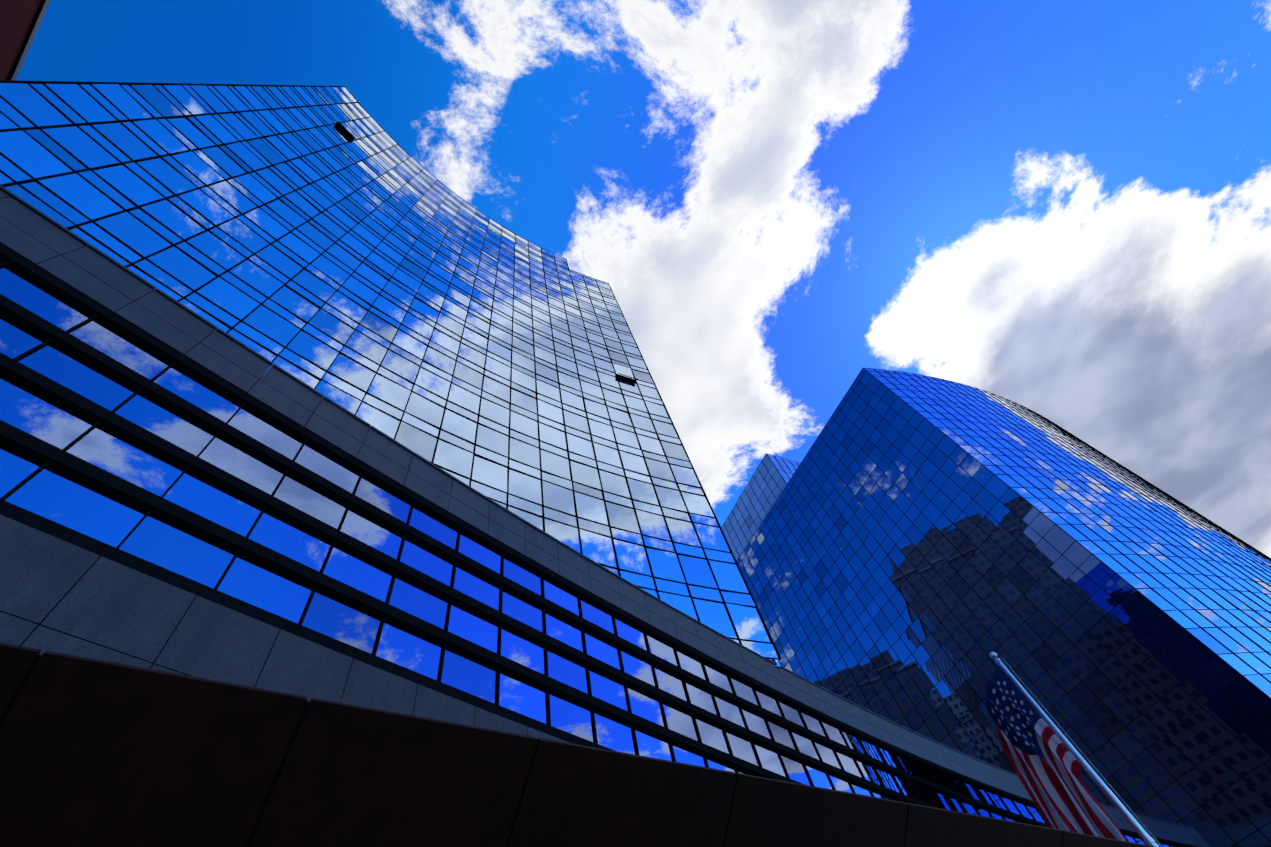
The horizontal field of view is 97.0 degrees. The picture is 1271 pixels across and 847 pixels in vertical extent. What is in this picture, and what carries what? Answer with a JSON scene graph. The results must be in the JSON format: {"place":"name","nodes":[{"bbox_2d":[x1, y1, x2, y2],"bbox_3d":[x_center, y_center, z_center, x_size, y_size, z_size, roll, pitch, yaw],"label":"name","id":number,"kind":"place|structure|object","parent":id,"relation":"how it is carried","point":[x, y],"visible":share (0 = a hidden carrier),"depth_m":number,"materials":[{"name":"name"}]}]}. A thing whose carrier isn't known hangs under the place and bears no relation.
{"place":"outdoors","nodes":[
{"label":"outdoors","id":0,"kind":"place"},
{"bbox_2d":[0,80,781,659],"bbox_3d":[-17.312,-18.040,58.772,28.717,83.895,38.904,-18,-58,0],"label":"glass skyscraper facade","id":1,"kind":"structure","parent":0,"point":[466,342],"depth_m":41.41,"materials":[{"name":"blue glass"}]},
{"bbox_2d":[0,244,1196,846],"bbox_3d":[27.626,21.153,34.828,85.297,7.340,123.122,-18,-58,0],"label":"window bands","id":2,"kind":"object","parent":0,"point":[124,442],"depth_m":16.75,"materials":[{"name":"blue glass"}]},
{"bbox_2d":[0,185,1210,846],"bbox_3d":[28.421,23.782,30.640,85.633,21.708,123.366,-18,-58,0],"label":"wall","id":3,"kind":"structure","parent":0,"point":[58,595],"depth_m":15.90,"materials":[{"name":"grey concrete"}]},
{"bbox_2d":[16,0,1270,557],"label":"sky","id":4,"kind":"structure","parent":0,"point":[1059,210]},
{"bbox_2d":[721,453,799,560],"bbox_3d":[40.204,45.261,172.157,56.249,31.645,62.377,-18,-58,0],"label":"building","id":5,"kind":"structure","parent":0,"point":[772,475],"depth_m":167.93,"materials":[{"name":"blue glass"}]},
{"bbox_2d":[737,368,1270,846],"bbox_3d":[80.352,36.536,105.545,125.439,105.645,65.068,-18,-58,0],"label":"skyscraper","id":6,"kind":"structure","parent":0,"point":[919,548],"depth_m":92.79,"materials":[{"name":"blue glass"}]},
{"bbox_3d":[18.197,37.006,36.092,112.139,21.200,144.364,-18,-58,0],"label":"podium","id":7,"kind":"object","parent":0,"visible":0},
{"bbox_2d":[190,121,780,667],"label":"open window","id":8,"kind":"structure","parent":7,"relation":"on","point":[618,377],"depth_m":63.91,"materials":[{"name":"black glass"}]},
{"label":"ground","id":9,"kind":"structure","parent":0,"visible":0},
{"bbox_2d":[0,0,50,79],"bbox_3d":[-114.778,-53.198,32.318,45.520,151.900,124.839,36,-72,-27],"label":"building","id":10,"kind":"structure","parent":9,"relation":"on","point":[20,21],"depth_m":106.04,"materials":[{"name":"red"}]},
{"bbox_2d":[0,643,1155,846],"bbox_3d":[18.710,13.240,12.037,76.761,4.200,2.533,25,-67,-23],"label":"granite wall","id":11,"kind":"structure","parent":9,"relation":"on","point":[96,753],"depth_m":3.35,"materials":[{"name":"brown dark red-brown granite"}]},
{"bbox_2d":[985,652,1161,846],"bbox_3d":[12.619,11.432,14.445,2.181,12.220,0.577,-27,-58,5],"label":"flag pole","id":12,"kind":"object","parent":9,"relation":"on","point":[1048,764],"visible":0.98,"depth_m":16.61,"materials":[{"name":"multicoloured fabric"}]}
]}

